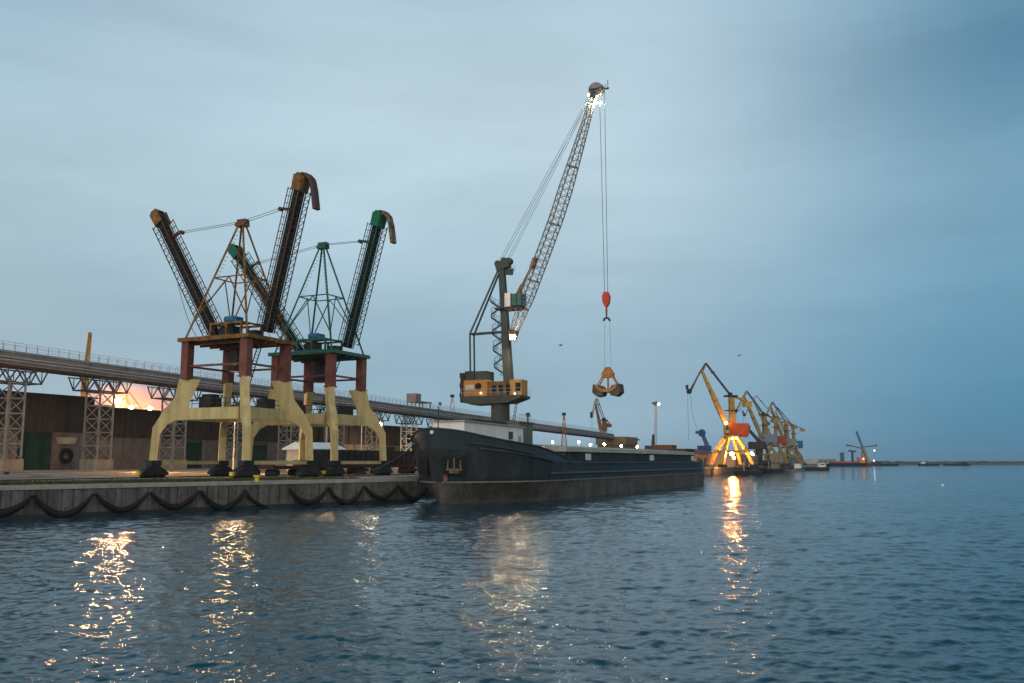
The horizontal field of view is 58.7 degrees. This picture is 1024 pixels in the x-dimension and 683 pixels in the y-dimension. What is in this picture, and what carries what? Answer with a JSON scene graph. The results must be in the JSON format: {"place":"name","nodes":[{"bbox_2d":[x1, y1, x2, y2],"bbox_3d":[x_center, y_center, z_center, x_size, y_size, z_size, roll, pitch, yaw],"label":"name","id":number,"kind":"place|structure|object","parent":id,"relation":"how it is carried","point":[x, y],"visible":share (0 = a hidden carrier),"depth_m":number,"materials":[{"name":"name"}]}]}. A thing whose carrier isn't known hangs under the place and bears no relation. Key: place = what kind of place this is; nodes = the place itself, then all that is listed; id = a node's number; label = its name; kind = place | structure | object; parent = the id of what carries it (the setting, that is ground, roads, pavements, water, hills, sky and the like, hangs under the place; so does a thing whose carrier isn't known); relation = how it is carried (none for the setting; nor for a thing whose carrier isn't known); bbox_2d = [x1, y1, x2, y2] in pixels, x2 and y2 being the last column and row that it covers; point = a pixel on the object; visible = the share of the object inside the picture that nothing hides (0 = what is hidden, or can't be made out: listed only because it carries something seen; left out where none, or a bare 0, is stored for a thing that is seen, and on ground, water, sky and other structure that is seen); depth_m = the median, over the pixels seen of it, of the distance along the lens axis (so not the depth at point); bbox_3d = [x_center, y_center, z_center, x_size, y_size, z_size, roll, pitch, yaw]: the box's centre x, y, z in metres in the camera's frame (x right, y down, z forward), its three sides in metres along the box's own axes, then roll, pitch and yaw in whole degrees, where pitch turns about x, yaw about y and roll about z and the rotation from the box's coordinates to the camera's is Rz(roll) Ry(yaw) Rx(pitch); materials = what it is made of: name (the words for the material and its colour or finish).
{"place":"outdoors","nodes":[
{"label":"outdoors","id":0,"kind":"place"},
{"bbox_2d":[0,367,48,470],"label":"trestle tower","id":1,"kind":"structure","parent":0,"point":[6,464],"depth_m":134.79,"materials":[{"name":"metal"}]},
{"bbox_2d":[0,340,614,439],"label":"conveyor gallery","id":2,"kind":"object","parent":1,"relation":"on","point":[58,365],"visible":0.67,"depth_m":168.60,"materials":[{"name":"metal"}]},
{"bbox_2d":[0,390,98,469],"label":"warehouse","id":3,"kind":"structure","parent":0,"point":[53,425],"depth_m":149.32,"materials":[{"name":"metal"}]},
{"bbox_2d":[18,433,49,469],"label":"door","id":4,"kind":"structure","parent":3,"relation":"in","point":[35,450],"depth_m":147.11,"materials":[{"name":"green metal"}]},
{"bbox_2d":[59,448,73,462],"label":"tyre","id":5,"kind":"object","parent":3,"relation":"attached to","point":[69,459],"visible":1,"depth_m":151.45,"materials":[{"name":"rubber"}]},
{"bbox_2d":[68,376,132,469],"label":"trestle tower","id":6,"kind":"structure","parent":0,"point":[96,463],"depth_m":148.66,"materials":[{"name":"metal"}]},
{"bbox_2d":[147,386,201,468],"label":"trestle tower","id":7,"kind":"structure","parent":0,"point":[174,424],"depth_m":163.06,"materials":[{"name":"metal"}]},
{"bbox_2d":[0,467,416,478],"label":"yard ground","id":8,"kind":"structure","parent":0,"point":[33,474],"depth_m":122.25,"materials":[{"name":"concrete"}]},
{"bbox_2d":[232,422,234,469],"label":"lamp post","id":9,"kind":"object","parent":8,"relation":"on","point":[233,448],"visible":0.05,"depth_m":139.26,"materials":[{"name":"metal"}]},
{"bbox_2d":[91,407,421,468],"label":"warehouse","id":10,"kind":"structure","parent":8,"relation":"on","point":[132,434],"depth_m":179.22,"materials":[{"name":"concrete"}]},
{"bbox_2d":[115,398,121,407],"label":"lamp post","id":11,"kind":"object","parent":10,"relation":"on","point":[118,401],"visible":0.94,"depth_m":170.70,"materials":[{"name":"metal"}]},
{"bbox_2d":[187,442,199,468],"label":"door","id":12,"kind":"structure","parent":10,"relation":"in","point":[193,453],"depth_m":178.88,"materials":[{"name":"green metal"}]},
{"bbox_2d":[252,444,265,467],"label":"door","id":13,"kind":"structure","parent":10,"relation":"in","point":[258,453],"depth_m":196.03,"materials":[{"name":"green metal"}]},
{"bbox_2d":[282,442,345,470],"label":"site hut","id":14,"kind":"object","parent":8,"relation":"on","point":[292,449],"visible":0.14,"depth_m":152.15,"materials":[{"name":"white metal"}]},
{"bbox_2d":[449,394,454,411],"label":"lattice pylon","id":15,"kind":"object","parent":8,"relation":"on","point":[452,396],"visible":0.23,"depth_m":329.53,"materials":[{"name":"metal"}]},
{"bbox_2d":[561,413,566,445],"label":"lattice pylon","id":16,"kind":"object","parent":8,"relation":"on","point":[563,415],"visible":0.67,"depth_m":328.35,"materials":[{"name":"metal"}]},
{"bbox_2d":[218,394,260,468],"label":"trestle tower","id":17,"kind":"structure","parent":0,"point":[237,449],"depth_m":177.32,"materials":[{"name":"metal"}]},
{"bbox_2d":[276,402,303,465],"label":"trestle tower","id":18,"kind":"structure","parent":0,"point":[291,431],"depth_m":192.59,"materials":[{"name":"metal"}]},
{"bbox_2d":[316,406,353,465],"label":"trestle tower","id":19,"kind":"structure","parent":0,"point":[343,435],"depth_m":207.57,"materials":[{"name":"metal"}]},
{"bbox_2d":[0,467,709,482],"bbox_3d":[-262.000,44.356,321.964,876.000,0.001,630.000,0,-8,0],"label":"quay apron","id":20,"kind":"object","parent":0,"point":[344,475],"visible":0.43,"depth_m":105.04,"materials":[{"name":"concrete"}]},
{"bbox_2d":[80,332,91,396],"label":"portal crane","id":21,"kind":"object","parent":20,"relation":"on","point":[88,345],"visible":0.03,"depth_m":222.50,"materials":[{"name":"yellow paint"}]},
{"bbox_2d":[117,392,141,408],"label":"portal crane","id":22,"kind":"object","parent":20,"relation":"on","point":[127,401],"visible":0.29,"depth_m":394.88,"materials":[{"name":"yellow paint"}]},
{"bbox_2d":[0,473,346,480],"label":"crane rail","id":23,"kind":"object","parent":20,"relation":"on","point":[121,478],"visible":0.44,"depth_m":97.99,"materials":[{"name":"metal"}]},
{"bbox_2d":[136,172,321,477],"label":"bulk loader","id":24,"kind":"object","parent":23,"relation":"on","point":[233,342],"visible":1,"depth_m":105.16,"materials":[{"name":"yellow paint"}]},
{"bbox_2d":[0,476,360,484],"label":"grass","id":25,"kind":"structure","parent":20,"relation":"on","point":[72,481],"depth_m":80.39,"materials":[{"name":"green plant"}]},
{"bbox_2d":[0,478,416,519],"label":"quay wall","id":26,"kind":"structure","parent":20,"relation":"attached to","point":[268,493],"depth_m":79.65,"materials":[{"name":"concrete"}]},
{"bbox_2d":[0,494,32,517],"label":"hose fender","id":27,"kind":"object","parent":26,"relation":"hanging from","point":[4,512],"visible":1,"depth_m":68.22,"materials":[{"name":"rubber"}]},
{"bbox_2d":[33,493,94,517],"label":"hose fender","id":28,"kind":"object","parent":26,"relation":"hanging from","point":[57,513],"visible":0.98,"depth_m":70.77,"materials":[{"name":"rubber"}]},
{"bbox_2d":[95,492,149,512],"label":"hose fender","id":29,"kind":"object","parent":26,"relation":"hanging from","point":[116,509],"visible":1,"depth_m":74.42,"materials":[{"name":"rubber"}]},
{"bbox_2d":[150,490,199,509],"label":"hose fender","id":30,"kind":"object","parent":26,"relation":"hanging from","point":[167,505],"visible":1,"depth_m":77.94,"materials":[{"name":"rubber"}]},
{"bbox_2d":[200,489,246,509],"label":"hose fender","id":31,"kind":"object","parent":26,"relation":"hanging from","point":[216,506],"visible":0.96,"depth_m":81.38,"materials":[{"name":"rubber"}]},
{"bbox_2d":[246,492,267,507],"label":"hose fender","id":32,"kind":"object","parent":26,"relation":"hanging from","point":[251,499],"visible":0.97,"depth_m":84.08,"materials":[{"name":"rubber"}]},
{"bbox_2d":[289,487,328,505],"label":"hose fender","id":33,"kind":"object","parent":26,"relation":"hanging from","point":[302,501],"visible":1,"depth_m":88.49,"materials":[{"name":"rubber"}]},
{"bbox_2d":[328,486,364,504],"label":"hose fender","id":34,"kind":"object","parent":26,"relation":"hanging from","point":[342,501],"visible":1,"depth_m":91.95,"materials":[{"name":"rubber"}]},
{"bbox_2d":[365,485,397,499],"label":"hose fender","id":35,"kind":"object","parent":26,"relation":"hanging from","point":[378,497],"visible":1,"depth_m":95.55,"materials":[{"name":"rubber"}]},
{"bbox_2d":[398,485,427,501],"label":"hose fender","id":36,"kind":"object","parent":26,"relation":"hanging from","point":[415,498],"visible":0.96,"depth_m":99.00,"materials":[{"name":"rubber"}]},
{"bbox_2d":[10,474,417,483],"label":"crane rail","id":37,"kind":"object","parent":20,"relation":"on","point":[338,476],"depth_m":114.45,"materials":[{"name":"metal"}]},
{"bbox_2d":[228,210,396,475],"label":"bulk loader","id":38,"kind":"object","parent":37,"relation":"on","point":[317,360],"visible":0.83,"depth_m":119.39,"materials":[{"name":"yellow paint"}]},
{"bbox_2d":[253,475,260,481],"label":"mooring bollard","id":39,"kind":"object","parent":20,"relation":"on","point":[257,478],"visible":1,"depth_m":83.58,"materials":[{"name":"yellow metal"}]},
{"bbox_2d":[258,460,301,475],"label":"rail trolley","id":40,"kind":"object","parent":20,"relation":"on","point":[272,470],"visible":0.74,"depth_m":111.37,"materials":[{"name":"metal"}]},
{"bbox_2d":[305,449,373,474],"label":"freight wagon","id":41,"kind":"object","parent":20,"relation":"on","point":[321,457],"visible":0.55,"depth_m":124.45,"materials":[{"name":"metal"}]},
{"bbox_2d":[370,451,417,473],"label":"freight wagon","id":42,"kind":"object","parent":20,"relation":"on","point":[402,463],"visible":0.48,"depth_m":136.12,"materials":[{"name":"metal"}]},
{"bbox_2d":[459,80,608,420],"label":"harbour crane","id":43,"kind":"object","parent":20,"relation":"on","point":[480,388],"visible":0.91,"depth_m":146.13,"materials":[{"name":"metal"}]},
{"bbox_2d":[602,292,610,320],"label":"hook block","id":44,"kind":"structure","parent":43,"relation":"hanging from","point":[606,298],"depth_m":141.08,"materials":[{"name":"red paint"}]},
{"bbox_2d":[592,341,623,396],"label":"clamshell grab","id":45,"kind":"object","parent":44,"relation":"hanging from","point":[616,389],"visible":1,"depth_m":139.17,"materials":[{"name":"metal"}]},
{"bbox_2d":[360,465,793,495],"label":"quay wall","id":46,"kind":"structure","parent":20,"relation":"attached to","point":[710,471],"depth_m":282.73,"materials":[{"name":"concrete"}]},
{"bbox_2d":[590,398,611,444],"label":"portal crane","id":47,"kind":"object","parent":20,"relation":"on","point":[604,425],"visible":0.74,"depth_m":446.58,"materials":[{"name":"metal"}]},
{"bbox_2d":[645,401,659,448],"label":"lamp mast","id":48,"kind":"object","parent":20,"relation":"on","point":[655,403],"visible":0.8,"depth_m":467.60,"materials":[{"name":"grey metal"}]},
{"bbox_2d":[695,429,711,451],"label":"mobile crane","id":49,"kind":"object","parent":20,"relation":"on","point":[702,433],"visible":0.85,"depth_m":466.53,"materials":[{"name":"blue metal"}]},
{"bbox_2d":[686,363,757,467],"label":"portal crane","id":50,"kind":"object","parent":20,"relation":"on","point":[732,429],"visible":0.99,"depth_m":290.53,"materials":[{"name":"yellow paint"}]},
{"bbox_2d":[707,453,757,466],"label":"shed","id":51,"kind":"structure","parent":20,"relation":"on","point":[730,461],"depth_m":322.04,"materials":[{"name":"grey metal"}]},
{"bbox_2d":[735,391,783,465],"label":"portal crane","id":52,"kind":"object","parent":20,"relation":"on","point":[766,437],"visible":0.71,"depth_m":397.39,"materials":[{"name":"metal"}]},
{"bbox_2d":[748,425,770,465],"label":"mobile crane","id":53,"kind":"object","parent":20,"relation":"on","point":[757,445],"visible":0.77,"depth_m":375.72,"materials":[{"name":"metal"}]},
{"bbox_2d":[742,395,789,465],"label":"portal crane","id":54,"kind":"object","parent":20,"relation":"on","point":[781,440],"visible":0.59,"depth_m":427.37,"materials":[{"name":"metal"}]},
{"bbox_2d":[764,453,798,464],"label":"shed","id":55,"kind":"structure","parent":20,"relation":"on","point":[792,460],"depth_m":529.87,"materials":[{"name":"grey metal"}]},
{"bbox_2d":[763,402,800,464],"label":"portal crane","id":56,"kind":"object","parent":20,"relation":"on","point":[791,443],"visible":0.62,"depth_m":466.58,"materials":[{"name":"metal"}]},
{"bbox_2d":[767,408,806,464],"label":"portal crane","id":57,"kind":"object","parent":20,"relation":"on","point":[799,445],"visible":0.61,"depth_m":501.38,"materials":[{"name":"metal"}]},
{"bbox_2d":[365,411,390,450],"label":"trestle tower","id":58,"kind":"structure","parent":0,"point":[371,432],"depth_m":223.22,"materials":[{"name":"metal"}]},
{"bbox_2d":[394,415,423,450],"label":"trestle tower","id":59,"kind":"structure","parent":0,"point":[406,424],"depth_m":237.09,"materials":[{"name":"metal"}]},
{"bbox_2d":[426,419,443,426],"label":"trestle tower","id":60,"kind":"structure","parent":0,"point":[431,422],"depth_m":249.64,"materials":[{"name":"metal"}]},
{"bbox_2d":[0,465,1023,682],"bbox_3d":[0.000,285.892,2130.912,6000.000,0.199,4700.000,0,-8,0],"label":"water","id":61,"kind":"structure","parent":0,"point":[880,574],"depth_m":31.20,"materials":[{"name":"teal liquid"}]},
{"bbox_2d":[411,406,704,503],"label":"barge","id":62,"kind":"object","parent":61,"relation":"on","point":[471,461],"visible":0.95,"depth_m":100.04,"materials":[{"name":"metal"}]},
{"bbox_2d":[348,437,423,474],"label":"mooring rope","id":63,"kind":"object","parent":62,"relation":"attached to","point":[388,462],"visible":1,"depth_m":98.61,"materials":[{"name":"fabric"}]},
{"bbox_2d":[733,461,763,475],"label":"moored barge","id":64,"kind":"object","parent":61,"relation":"on","point":[748,473],"visible":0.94,"depth_m":278.21,"materials":[{"name":"metal"}]},
{"bbox_2d":[760,461,784,472],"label":"moored barge","id":65,"kind":"object","parent":61,"relation":"on","point":[775,468],"visible":0.95,"depth_m":360.37,"materials":[{"name":"metal"}]},
{"bbox_2d":[787,463,804,470],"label":"moored barge","id":66,"kind":"object","parent":61,"relation":"on","point":[797,466],"visible":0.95,"depth_m":429.33,"materials":[{"name":"metal"}]},
{"bbox_2d":[803,464,826,466],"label":"pier","id":67,"kind":"structure","parent":61,"relation":"in","point":[811,465],"depth_m":821.02,"materials":[{"name":"concrete"}]},
{"bbox_2d":[805,458,835,463],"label":"shed","id":68,"kind":"structure","parent":67,"relation":"on","point":[815,460],"depth_m":833.46,"materials":[{"name":"grey metal"}]},
{"bbox_2d":[802,461,829,470],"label":"moored barge","id":69,"kind":"object","parent":61,"relation":"on","point":[821,466],"visible":0.69,"depth_m":443.76,"materials":[{"name":"metal"}]},
{"bbox_2d":[827,452,866,465],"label":"cargo ship","id":70,"kind":"object","parent":61,"relation":"on","point":[860,461],"visible":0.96,"depth_m":848.93,"materials":[{"name":"metal"}]},
{"bbox_2d":[846,431,879,465],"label":"floating crane","id":71,"kind":"object","parent":61,"relation":"on","point":[864,452],"visible":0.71,"depth_m":892.76,"materials":[{"name":"metal"}]},
{"bbox_2d":[875,461,898,465],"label":"boat","id":72,"kind":"object","parent":61,"relation":"on","point":[880,462],"visible":0.75,"depth_m":948.45,"materials":[{"name":"metal"}]},
{"bbox_2d":[805,461,1023,464],"bbox_3d":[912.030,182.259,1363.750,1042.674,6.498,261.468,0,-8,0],"label":"breakwater","id":73,"kind":"object","parent":61,"relation":"in","point":[959,462],"visible":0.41,"depth_m":1293.90,"materials":[{"name":"stone"}]},
{"bbox_2d":[918,461,938,465],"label":"boat","id":74,"kind":"object","parent":61,"relation":"on","point":[922,463],"visible":0.98,"depth_m":988.10,"materials":[{"name":"metal"}]},
{"bbox_2d":[943,461,970,465],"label":"boat","id":75,"kind":"object","parent":61,"relation":"on","point":[964,463],"visible":1,"depth_m":1027.76,"materials":[{"name":"metal"}]},
{"bbox_2d":[0,0,1023,461],"label":"sky","id":76,"kind":"structure","parent":0,"point":[827,195],"materials":[{"name":"blue"}]},
{"bbox_2d":[596,437,639,448],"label":"transfer house","id":77,"kind":"structure","parent":0,"point":[626,442],"depth_m":385.76,"materials":[{"name":"metal"}]},
{"bbox_2d":[694,450,712,466],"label":"shed","id":78,"kind":"structure","parent":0,"point":[702,454],"depth_m":319.98,"materials":[{"name":"brown metal"}]}
]}

